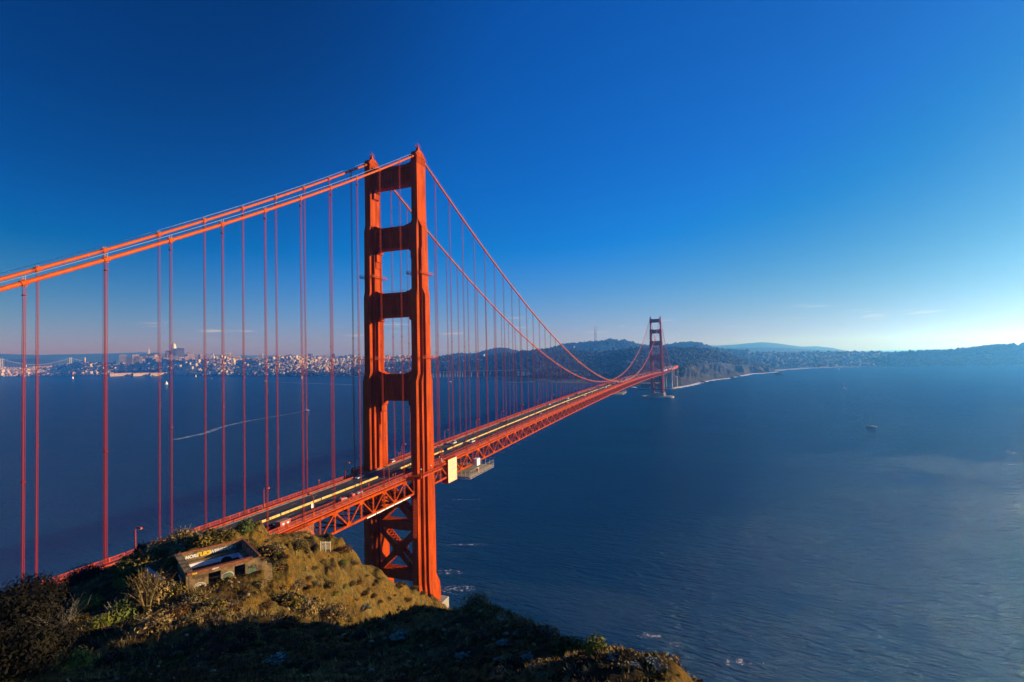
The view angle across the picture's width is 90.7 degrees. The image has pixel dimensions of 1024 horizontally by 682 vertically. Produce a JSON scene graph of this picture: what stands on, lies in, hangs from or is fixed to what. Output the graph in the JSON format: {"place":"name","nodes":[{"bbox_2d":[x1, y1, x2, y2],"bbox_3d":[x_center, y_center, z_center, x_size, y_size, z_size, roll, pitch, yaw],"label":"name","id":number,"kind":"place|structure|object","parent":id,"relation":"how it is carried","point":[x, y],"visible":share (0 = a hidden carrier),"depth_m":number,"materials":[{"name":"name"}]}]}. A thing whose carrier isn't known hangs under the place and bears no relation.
{"place":"outdoors","nodes":[
{"label":"outdoors","id":0,"kind":"place"},
{"bbox_2d":[1,359,118,367],"bbox_3d":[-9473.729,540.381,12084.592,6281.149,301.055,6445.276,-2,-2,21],"label":"hills","id":1,"kind":"structure","parent":0,"point":[42,362],"depth_m":10770.05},
{"bbox_2d":[0,352,363,361],"bbox_3d":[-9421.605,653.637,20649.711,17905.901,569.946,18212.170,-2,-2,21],"label":"hills","id":2,"kind":"structure","parent":0,"point":[112,357],"depth_m":17256.30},
{"bbox_2d":[11,356,435,376],"bbox_3d":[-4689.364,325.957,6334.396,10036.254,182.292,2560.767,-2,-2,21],"label":"city slopes","id":3,"kind":"structure","parent":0,"point":[306,374],"depth_m":4467.68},
{"bbox_2d":[175,348,183,356],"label":"building","id":4,"kind":"structure","parent":3,"relation":"on","point":[179,352],"depth_m":6893.98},
{"bbox_2d":[3,354,435,375],"bbox_3d":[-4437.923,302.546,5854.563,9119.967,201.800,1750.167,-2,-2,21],"label":"woodland","id":5,"kind":"object","parent":3,"relation":"on","point":[397,366],"visible":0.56,"depth_m":4454.05,"materials":[{"name":"plant"}]},
{"bbox_2d":[0,346,916,376],"bbox_3d":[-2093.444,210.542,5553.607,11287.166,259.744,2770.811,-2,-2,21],"label":"city houses","id":6,"kind":"structure","parent":3,"relation":"on","point":[229,363],"depth_m":5208.48,"materials":[{"name":"white"}]},
{"bbox_2d":[1,520,693,681],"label":"headland","id":7,"kind":"structure","parent":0,"point":[322,573],"depth_m":45.22,"materials":[{"name":"plant"}]},
{"bbox_2d":[0,570,75,631],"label":"shrub","id":8,"kind":"object","parent":7,"relation":"on","point":[25,609],"visible":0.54,"depth_m":53.20,"materials":[{"name":"green plant"}]},
{"bbox_2d":[0,569,75,612],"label":"shrub","id":9,"kind":"object","parent":7,"relation":"on","point":[45,582],"visible":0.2,"depth_m":66.46,"materials":[{"name":"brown plant"}]},
{"bbox_2d":[0,615,76,681],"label":"shrub","id":10,"kind":"object","parent":7,"relation":"on","point":[26,652],"visible":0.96,"depth_m":36.70,"materials":[{"name":"green plant"}]},
{"bbox_2d":[22,617,93,653],"bbox_3d":[-44.759,28.526,48.175,7.276,3.014,6.827,-1,-2,-16],"label":"shrub","id":11,"kind":"object","parent":7,"relation":"on","point":[70,632],"visible":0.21,"depth_m":49.35,"materials":[{"name":"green plant"}]},
{"bbox_2d":[44,581,73,603],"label":"shrub","id":12,"kind":"object","parent":7,"relation":"on","point":[66,593],"visible":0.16,"depth_m":67.72,"materials":[{"name":"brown plant"}]},
{"bbox_2d":[52,588,89,623],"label":"bare twigs","id":13,"kind":"object","parent":7,"relation":"on","point":[72,609],"visible":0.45,"depth_m":59.04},
{"bbox_2d":[48,643,102,670],"bbox_3d":[-34.668,25.082,39.871,3.747,1.821,3.975,0,-2,-31],"label":"shrub","id":14,"kind":"object","parent":7,"relation":"on","point":[75,658],"visible":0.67,"depth_m":39.88,"materials":[{"name":"green plant"}]},
{"bbox_2d":[69,612,91,622],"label":"shrub","id":15,"kind":"object","parent":7,"relation":"on","point":[81,615],"visible":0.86,"depth_m":59.56,"materials":[{"name":"green plant"}]},
{"bbox_2d":[59,562,107,586],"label":"shrub","id":16,"kind":"object","parent":7,"relation":"on","point":[83,576],"visible":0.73,"depth_m":74.50,"materials":[{"name":"green plant"}]},
{"bbox_2d":[68,594,101,610],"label":"shrub","id":17,"kind":"object","parent":7,"relation":"on","point":[92,602],"visible":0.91,"depth_m":65.14,"materials":[{"name":"green plant"}]},
{"bbox_2d":[77,642,101,651],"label":"shrub","id":18,"kind":"object","parent":7,"relation":"on","point":[92,645],"visible":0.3,"depth_m":47.96,"materials":[{"name":"green plant"}]},
{"bbox_2d":[82,612,115,629],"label":"shrub","id":19,"kind":"object","parent":7,"relation":"on","point":[98,620],"visible":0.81,"depth_m":55.28,"materials":[{"name":"green plant"}]},
{"bbox_2d":[94,625,117,637],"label":"shrub","id":20,"kind":"object","parent":7,"relation":"on","point":[109,630],"visible":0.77,"depth_m":52.74,"materials":[{"name":"green plant"}]},
{"bbox_2d":[105,638,130,651],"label":"shrub","id":21,"kind":"object","parent":7,"relation":"on","point":[112,645],"visible":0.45,"depth_m":44.64,"materials":[{"name":"brown plant"}]},
{"bbox_2d":[102,596,138,623],"bbox_3d":[-44.749,30.984,57.543,4.114,3.556,4.156,-2,-2,23],"label":"shrub","id":22,"kind":"object","parent":7,"relation":"on","point":[121,611],"visible":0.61,"depth_m":57.40,"materials":[{"name":"green plant"}]},
{"bbox_2d":[111,576,132,589],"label":"shrub","id":23,"kind":"object","parent":7,"relation":"on","point":[122,584],"visible":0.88,"depth_m":71.22,"materials":[{"name":"green plant"}]},
{"bbox_2d":[108,557,143,580],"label":"shrub","id":24,"kind":"object","parent":7,"relation":"on","point":[123,571],"visible":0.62,"depth_m":72.74,"materials":[{"name":"green plant"}]},
{"bbox_2d":[116,617,138,627],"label":"shrub","id":25,"kind":"object","parent":7,"relation":"on","point":[127,622],"visible":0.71,"depth_m":55.63,"materials":[{"name":"green plant"}]},
{"bbox_2d":[120,592,141,606],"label":"shrub","id":26,"kind":"object","parent":7,"relation":"on","point":[129,598],"visible":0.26,"depth_m":62.49,"materials":[{"name":"green plant"}]},
{"bbox_2d":[108,545,163,576],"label":"shrub","id":27,"kind":"object","parent":7,"relation":"on","point":[141,557],"visible":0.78,"depth_m":74.37,"materials":[{"name":"green plant"}]},
{"bbox_2d":[132,540,150,554],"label":"shrub","id":28,"kind":"object","parent":7,"relation":"on","point":[143,546],"visible":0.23,"depth_m":80.58,"materials":[{"name":"green plant"}]},
{"bbox_2d":[129,575,168,616],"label":"stalks","id":29,"kind":"object","parent":7,"relation":"on","point":[150,606],"visible":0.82,"depth_m":58.65,"materials":[{"name":"brown plant"}]},
{"bbox_2d":[123,564,175,607],"bbox_3d":[-44.885,30.757,63.085,5.856,4.730,6.073,-1,-2,-8],"label":"shrub","id":30,"kind":"object","parent":7,"relation":"on","point":[150,588],"visible":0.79,"depth_m":62.45,"materials":[{"name":"brown plant"}]},
{"bbox_2d":[125,609,179,639],"bbox_3d":[-33.610,26.539,47.369,3.846,1.999,4.208,-2,-2,12],"label":"shrub","id":31,"kind":"object","parent":7,"relation":"on","point":[158,621],"visible":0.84,"depth_m":47.28,"materials":[{"name":"brown plant"}]},
{"bbox_2d":[144,566,163,585],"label":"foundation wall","id":32,"kind":"structure","parent":7,"relation":"on","point":[150,570],"depth_m":71.74,"materials":[{"name":"concrete"}]},
{"bbox_2d":[144,557,163,567],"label":"shrub","id":33,"kind":"object","parent":7,"relation":"on","point":[154,562],"visible":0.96,"depth_m":74.32,"materials":[{"name":"green plant"}]},
{"bbox_2d":[142,537,174,550],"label":"shrub","id":34,"kind":"object","parent":7,"relation":"on","point":[158,543],"visible":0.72,"depth_m":78.60,"materials":[{"name":"green plant"}]},
{"bbox_2d":[163,555,176,563],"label":"shrub","id":35,"kind":"object","parent":7,"relation":"on","point":[165,561],"visible":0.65,"depth_m":74.06,"materials":[{"name":"green plant"}]},
{"bbox_2d":[162,579,186,598],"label":"shrub","id":36,"kind":"object","parent":7,"relation":"on","point":[177,587],"visible":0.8,"depth_m":64.34,"materials":[{"name":"brown plant"}]},
{"bbox_2d":[164,602,191,619],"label":"shrub","id":37,"kind":"object","parent":7,"relation":"on","point":[179,611],"visible":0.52,"depth_m":50.85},
{"bbox_2d":[169,544,188,553],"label":"shrub","id":38,"kind":"object","parent":7,"relation":"on","point":[177,549],"visible":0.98,"depth_m":76.01,"materials":[{"name":"green plant"}]},
{"bbox_2d":[166,523,197,544],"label":"shrub","id":39,"kind":"object","parent":7,"relation":"on","point":[180,536],"visible":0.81,"depth_m":80.60,"materials":[{"name":"brown plant"}]},
{"bbox_2d":[177,612,202,624],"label":"shrub","id":40,"kind":"object","parent":7,"relation":"on","point":[193,618],"visible":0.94,"depth_m":48.20,"materials":[{"name":"brown plant"}]},
{"bbox_2d":[180,592,201,601],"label":"shrub","id":41,"kind":"object","parent":7,"relation":"on","point":[188,596],"visible":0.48,"depth_m":60.67,"materials":[{"name":"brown plant"}]},
{"bbox_2d":[174,593,210,613],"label":"shrub","id":42,"kind":"object","parent":7,"relation":"on","point":[192,601],"visible":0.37,"depth_m":53.24,"materials":[{"name":"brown plant"}]},
{"bbox_2d":[183,527,225,547],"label":"shrub","id":43,"kind":"object","parent":7,"relation":"on","point":[200,539],"visible":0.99,"depth_m":77.06,"materials":[{"name":"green plant"}]},
{"bbox_2d":[186,595,227,612],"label":"shrub","id":44,"kind":"object","parent":7,"relation":"on","point":[217,602],"visible":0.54,"depth_m":52.63,"materials":[{"name":"brown plant"}]},
{"bbox_2d":[206,615,224,627],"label":"shrub","id":45,"kind":"object","parent":7,"relation":"on","point":[210,622],"visible":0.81,"depth_m":46.91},
{"bbox_2d":[174,538,271,589],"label":"roofless bunker","id":46,"kind":"object","parent":7,"relation":"on","point":[247,553],"visible":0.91,"depth_m":72.13,"materials":[{"name":"concrete"}]},
{"bbox_2d":[214,526,238,541],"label":"shrub","id":47,"kind":"object","parent":7,"relation":"on","point":[229,532],"visible":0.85,"depth_m":79.38,"materials":[{"name":"green plant"}]},
{"bbox_2d":[235,517,255,535],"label":"shrub","id":48,"kind":"object","parent":7,"relation":"on","point":[244,526],"visible":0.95,"depth_m":84.47,"materials":[{"name":"green plant"}]},
{"bbox_2d":[240,600,266,643],"bbox_3d":[-21.477,23.706,42.268,1.467,3.193,3.040,-2,-2,14],"label":"bare tree","id":49,"kind":"object","parent":7,"relation":"on","point":[256,617],"visible":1,"depth_m":42.08,"materials":[{"name":"brown plant"}]},
{"bbox_2d":[253,577,270,587],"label":"shrub","id":50,"kind":"object","parent":7,"relation":"on","point":[261,583],"visible":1,"depth_m":69.42,"materials":[{"name":"brown plant"}]},
{"bbox_2d":[259,600,273,611],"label":"shrub","id":51,"kind":"object","parent":7,"relation":"on","point":[267,604],"visible":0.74,"depth_m":63.58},
{"bbox_2d":[260,541,285,555],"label":"shrub","id":52,"kind":"object","parent":7,"relation":"on","point":[273,548],"visible":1,"depth_m":81.58,"materials":[{"name":"brown plant"}]},
{"bbox_2d":[261,651,286,665],"bbox_3d":[-15.901,21.447,34.030,1.463,0.300,1.622,-2,-2,24],"label":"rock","id":53,"kind":"object","parent":7,"relation":"on","point":[280,656],"visible":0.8,"depth_m":34.14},
{"bbox_2d":[268,612,300,628],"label":"shrub","id":54,"kind":"object","parent":7,"relation":"on","point":[287,621],"visible":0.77,"depth_m":46.79,"materials":[{"name":"plant"}]},
{"bbox_2d":[272,587,306,611],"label":"shrub","id":55,"kind":"object","parent":7,"relation":"on","point":[288,598],"visible":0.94,"depth_m":68.65,"materials":[{"name":"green plant"}]},
{"bbox_2d":[0,529,587,681],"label":"ground cover","id":56,"kind":"object","parent":7,"relation":"on","point":[185,679],"visible":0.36,"depth_m":36.48,"materials":[{"name":"plant"}]},
{"bbox_2d":[286,537,308,551],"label":"shrub","id":57,"kind":"object","parent":7,"relation":"on","point":[297,545],"visible":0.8,"depth_m":93.17,"materials":[{"name":"green plant"}]},
{"bbox_2d":[291,579,306,588],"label":"shrub","id":58,"kind":"object","parent":7,"relation":"on","point":[297,584],"visible":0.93,"depth_m":77.66,"materials":[{"name":"brown plant"}]},
{"bbox_2d":[288,523,313,534],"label":"netted scaffold","id":59,"kind":"object","parent":7,"relation":"on","point":[310,528],"visible":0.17,"depth_m":172.21,"materials":[{"name":"orange paint"}]},
{"bbox_2d":[290,591,326,619],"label":"shrub","id":60,"kind":"object","parent":7,"relation":"on","point":[309,606],"visible":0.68,"depth_m":69.40,"materials":[{"name":"brown plant"}]},
{"bbox_2d":[320,652,337,659],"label":"shrub","id":61,"kind":"object","parent":7,"relation":"on","point":[329,655],"visible":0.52,"depth_m":33.96,"materials":[{"name":"green plant"}]},
{"bbox_2d":[324,580,335,588],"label":"shrub","id":62,"kind":"object","parent":7,"relation":"on","point":[328,584],"visible":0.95,"depth_m":89.40,"materials":[{"name":"brown plant"}]},
{"bbox_2d":[321,601,349,621],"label":"shrub","id":63,"kind":"object","parent":7,"relation":"on","point":[335,612],"visible":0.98,"depth_m":78.29,"materials":[{"name":"brown plant"}]},
{"bbox_2d":[58,534,621,681],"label":"scrub","id":64,"kind":"object","parent":7,"relation":"on","point":[461,660],"visible":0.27,"depth_m":24.78,"materials":[{"name":"plant"}]},
{"bbox_2d":[4,533,679,681],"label":"scrub","id":65,"kind":"object","parent":7,"relation":"on","point":[312,655],"visible":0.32,"depth_m":36.77,"materials":[{"name":"green plant"}]},
{"bbox_2d":[334,544,352,554],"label":"shrub","id":66,"kind":"object","parent":7,"relation":"on","point":[343,548],"visible":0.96,"depth_m":136.39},
{"bbox_2d":[0,526,694,681],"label":"ground cover","id":67,"kind":"object","parent":7,"relation":"on","point":[335,665],"visible":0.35,"depth_m":36.49,"materials":[{"name":"green plant"}]},
{"bbox_2d":[10,521,703,681],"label":"scrub","id":68,"kind":"object","parent":7,"relation":"on","point":[674,659],"visible":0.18,"depth_m":14.96,"materials":[{"name":"green plant"}]},
{"bbox_2d":[92,539,667,681],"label":"loose stones","id":69,"kind":"object","parent":7,"relation":"on","point":[370,641],"visible":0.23,"depth_m":36.28,"materials":[{"name":"stone"}]},
{"bbox_2d":[389,629,410,640],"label":"succulent clump","id":70,"kind":"object","parent":7,"relation":"on","point":[400,633],"visible":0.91,"depth_m":36.15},
{"bbox_2d":[454,651,470,660],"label":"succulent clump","id":71,"kind":"object","parent":7,"relation":"on","point":[459,654],"visible":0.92,"depth_m":28.17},
{"bbox_2d":[461,587,491,612],"bbox_3d":[-2.652,20.045,39.145,2.602,1.540,2.509,-3,-2,40],"label":"shrub","id":72,"kind":"object","parent":7,"relation":"on","point":[479,601],"visible":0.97,"depth_m":38.95,"materials":[{"name":"green plant"}]},
{"bbox_2d":[486,663,511,681],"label":"shrub","id":73,"kind":"object","parent":7,"relation":"on","point":[496,673],"visible":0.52,"depth_m":19.20,"materials":[{"name":"green plant"}]},
{"bbox_2d":[496,653,514,661],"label":"shrub","id":74,"kind":"object","parent":7,"relation":"on","point":[506,657],"visible":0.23,"depth_m":23.06,"materials":[{"name":"green plant"}]},
{"bbox_2d":[498,657,524,670],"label":"shrub","id":75,"kind":"object","parent":7,"relation":"on","point":[517,664],"visible":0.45,"depth_m":19.76,"materials":[{"name":"green plant"}]},
{"bbox_2d":[526,657,552,676],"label":"shrub","id":76,"kind":"object","parent":7,"relation":"on","point":[535,667],"visible":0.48,"depth_m":16.69,"materials":[{"name":"green plant"}]},
{"bbox_2d":[526,623,560,645],"bbox_3d":[1.713,15.280,26.399,2.143,0.963,1.941,0,-2,-35],"label":"shrub","id":77,"kind":"object","parent":7,"relation":"on","point":[546,632],"visible":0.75,"depth_m":26.36,"materials":[{"name":"plant"}]},
{"bbox_2d":[551,664,578,681],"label":"shrub","id":78,"kind":"object","parent":7,"relation":"on","point":[562,673],"visible":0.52,"depth_m":14.40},
{"bbox_2d":[547,633,585,656],"bbox_3d":[2.358,13.453,22.385,1.852,0.846,1.885,-2,-2,25],"label":"shrub","id":79,"kind":"object","parent":7,"relation":"on","point":[565,643],"visible":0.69,"depth_m":22.35,"materials":[{"name":"green plant"}]},
{"bbox_2d":[567,671,586,681],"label":"shrub","id":80,"kind":"object","parent":7,"relation":"on","point":[576,677],"visible":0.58,"depth_m":13.93,"materials":[{"name":"green plant"}]},
{"bbox_2d":[571,656,591,671],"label":"shrub","id":81,"kind":"object","parent":7,"relation":"on","point":[577,662],"visible":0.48,"depth_m":14.71,"materials":[{"name":"green plant"}]},
{"bbox_2d":[581,633,609,654],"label":"shrub","id":82,"kind":"object","parent":7,"relation":"on","point":[598,642],"visible":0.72,"depth_m":15.76,"materials":[{"name":"green plant"}]},
{"bbox_2d":[607,647,641,664],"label":"shrub","id":83,"kind":"object","parent":7,"relation":"on","point":[626,651],"visible":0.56,"depth_m":14.53,"materials":[{"name":"green plant"}]},
{"bbox_2d":[645,655,659,664],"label":"succulent clump","id":84,"kind":"object","parent":7,"relation":"on","point":[652,660],"visible":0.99,"depth_m":14.04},
{"bbox_2d":[651,661,669,670],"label":"succulent clump","id":85,"kind":"object","parent":7,"relation":"on","point":[658,667],"visible":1,"depth_m":13.72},
{"bbox_2d":[0,349,1023,681],"bbox_3d":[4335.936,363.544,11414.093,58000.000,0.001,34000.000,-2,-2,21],"label":"water","id":86,"kind":"structure","parent":0,"point":[800,525],"depth_m":451.08,"materials":[{"name":"liquid"}]},
{"bbox_2d":[440,595,448,607],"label":"tower pier","id":87,"kind":"structure","parent":86,"relation":"in","point":[444,600],"depth_m":249.87,"materials":[{"name":"concrete"}]},
{"bbox_2d":[641,395,673,397],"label":"fender wall","id":88,"kind":"structure","parent":86,"relation":"in","point":[649,396],"depth_m":1422.19,"materials":[{"name":"concrete"}]},
{"bbox_2d":[650,392,665,396],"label":"tower pier","id":89,"kind":"structure","parent":86,"relation":"in","point":[659,394],"depth_m":1426.59,"materials":[{"name":"concrete"}]},
{"bbox_2d":[0,142,670,599],"bbox_3d":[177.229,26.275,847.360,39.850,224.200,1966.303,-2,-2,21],"label":"suspension bridge","id":90,"kind":"structure","parent":89,"relation":"on","point":[382,386],"depth_m":244.79,"materials":[{"name":"orange paint"}]},
{"bbox_2d":[275,517,290,529],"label":"car","id":91,"kind":"object","parent":90,"relation":"on","point":[281,522],"visible":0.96,"depth_m":166.52,"materials":[{"name":"white"}]},
{"bbox_2d":[261,379,626,522],"bbox_3d":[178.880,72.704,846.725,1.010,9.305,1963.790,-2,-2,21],"label":"median barrier","id":92,"kind":"object","parent":90,"relation":"on","point":[308,503],"visible":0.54,"depth_m":228.23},
{"bbox_2d":[442,456,456,483],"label":"containment enclosure","id":93,"kind":"object","parent":90,"relation":"hanging from","point":[450,467],"visible":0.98,"depth_m":268.44,"materials":[{"name":"beige plastic"}]},
{"bbox_2d":[434,458,493,479],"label":"work platform","id":94,"kind":"structure","parent":90,"relation":"hanging from","point":[468,472],"depth_m":297.78,"materials":[{"name":"grey metal"}]},
{"bbox_2d":[649,366,673,388],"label":"bridge pylon","id":95,"kind":"object","parent":86,"relation":"in","point":[670,380],"visible":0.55,"depth_m":1750.79,"materials":[{"name":"concrete"}]},
{"bbox_2d":[673,372,774,388],"bbox_3d":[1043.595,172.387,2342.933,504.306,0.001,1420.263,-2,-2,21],"label":"surf","id":96,"kind":"structure","parent":86,"relation":"on","point":[715,379],"depth_m":2143.78,"materials":[{"name":"liquid"}]},
{"bbox_2d":[0,0,1023,355],"label":"sky","id":97,"kind":"structure","parent":0,"point":[848,175],"materials":[{"name":"blue"}]},
{"bbox_2d":[437,350,774,386],"bbox_3d":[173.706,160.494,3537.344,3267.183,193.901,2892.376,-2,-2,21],"label":"wooded ridge","id":98,"kind":"structure","parent":0,"point":[693,374],"depth_m":2547.34,"materials":[{"name":"green plant"}]},
{"bbox_2d":[431,369,526,377],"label":"viaduct","id":99,"kind":"object","parent":98,"relation":"on","point":[475,370],"visible":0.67,"depth_m":2975.09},
{"bbox_2d":[431,346,773,378],"bbox_3d":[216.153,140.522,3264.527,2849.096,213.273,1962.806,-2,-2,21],"label":"woodland","id":100,"kind":"object","parent":98,"relation":"on","point":[679,356],"visible":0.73,"depth_m":3069.69,"materials":[{"name":"plant"}]},
{"bbox_2d":[639,382,660,388],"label":"brick fort","id":101,"kind":"structure","parent":98,"relation":"on","point":[645,385],"depth_m":1798.75,"materials":[{"name":"brick"}]},
{"bbox_2d":[489,345,749,358],"bbox_3d":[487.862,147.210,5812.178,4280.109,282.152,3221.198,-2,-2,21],"label":"wooded hills","id":102,"kind":"structure","parent":0,"point":[742,356],"depth_m":4847.82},
{"bbox_2d":[438,338,749,357],"bbox_3d":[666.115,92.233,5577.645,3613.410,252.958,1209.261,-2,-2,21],"label":"woodland","id":103,"kind":"object","parent":102,"relation":"on","point":[621,344],"visible":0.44,"depth_m":5586.69,"materials":[{"name":"plant"}]},
{"bbox_2d":[710,342,845,350],"bbox_3d":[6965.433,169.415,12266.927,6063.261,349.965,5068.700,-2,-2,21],"label":"mountain","id":104,"kind":"structure","parent":0,"point":[762,344],"depth_m":12435.92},
{"bbox_2d":[724,347,850,351],"bbox_3d":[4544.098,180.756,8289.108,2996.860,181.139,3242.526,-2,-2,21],"label":"ridge","id":105,"kind":"structure","parent":0,"point":[761,349],"depth_m":8110.88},
{"bbox_2d":[746,352,889,367],"bbox_3d":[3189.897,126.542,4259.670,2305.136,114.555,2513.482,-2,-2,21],"label":"city hillside","id":106,"kind":"structure","parent":0,"point":[802,360],"depth_m":3960.96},
{"bbox_2d":[745,350,1023,367],"bbox_3d":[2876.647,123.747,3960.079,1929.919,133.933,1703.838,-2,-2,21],"label":"woodland","id":107,"kind":"object","parent":106,"relation":"on","point":[840,361],"visible":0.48,"depth_m":3969.26,"materials":[{"name":"plant"}]},
{"bbox_2d":[890,365,1020,365],"bbox_3d":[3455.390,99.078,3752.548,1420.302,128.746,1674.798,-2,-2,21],"label":"wooded cape","id":108,"kind":"object","parent":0,"point":[958,365],"visible":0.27,"depth_m":3191.69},
{"bbox_2d":[888,342,1023,365],"bbox_3d":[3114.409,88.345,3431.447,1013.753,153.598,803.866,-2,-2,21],"label":"woodland","id":109,"kind":"object","parent":108,"relation":"on","point":[1002,354],"visible":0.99,"depth_m":3378.93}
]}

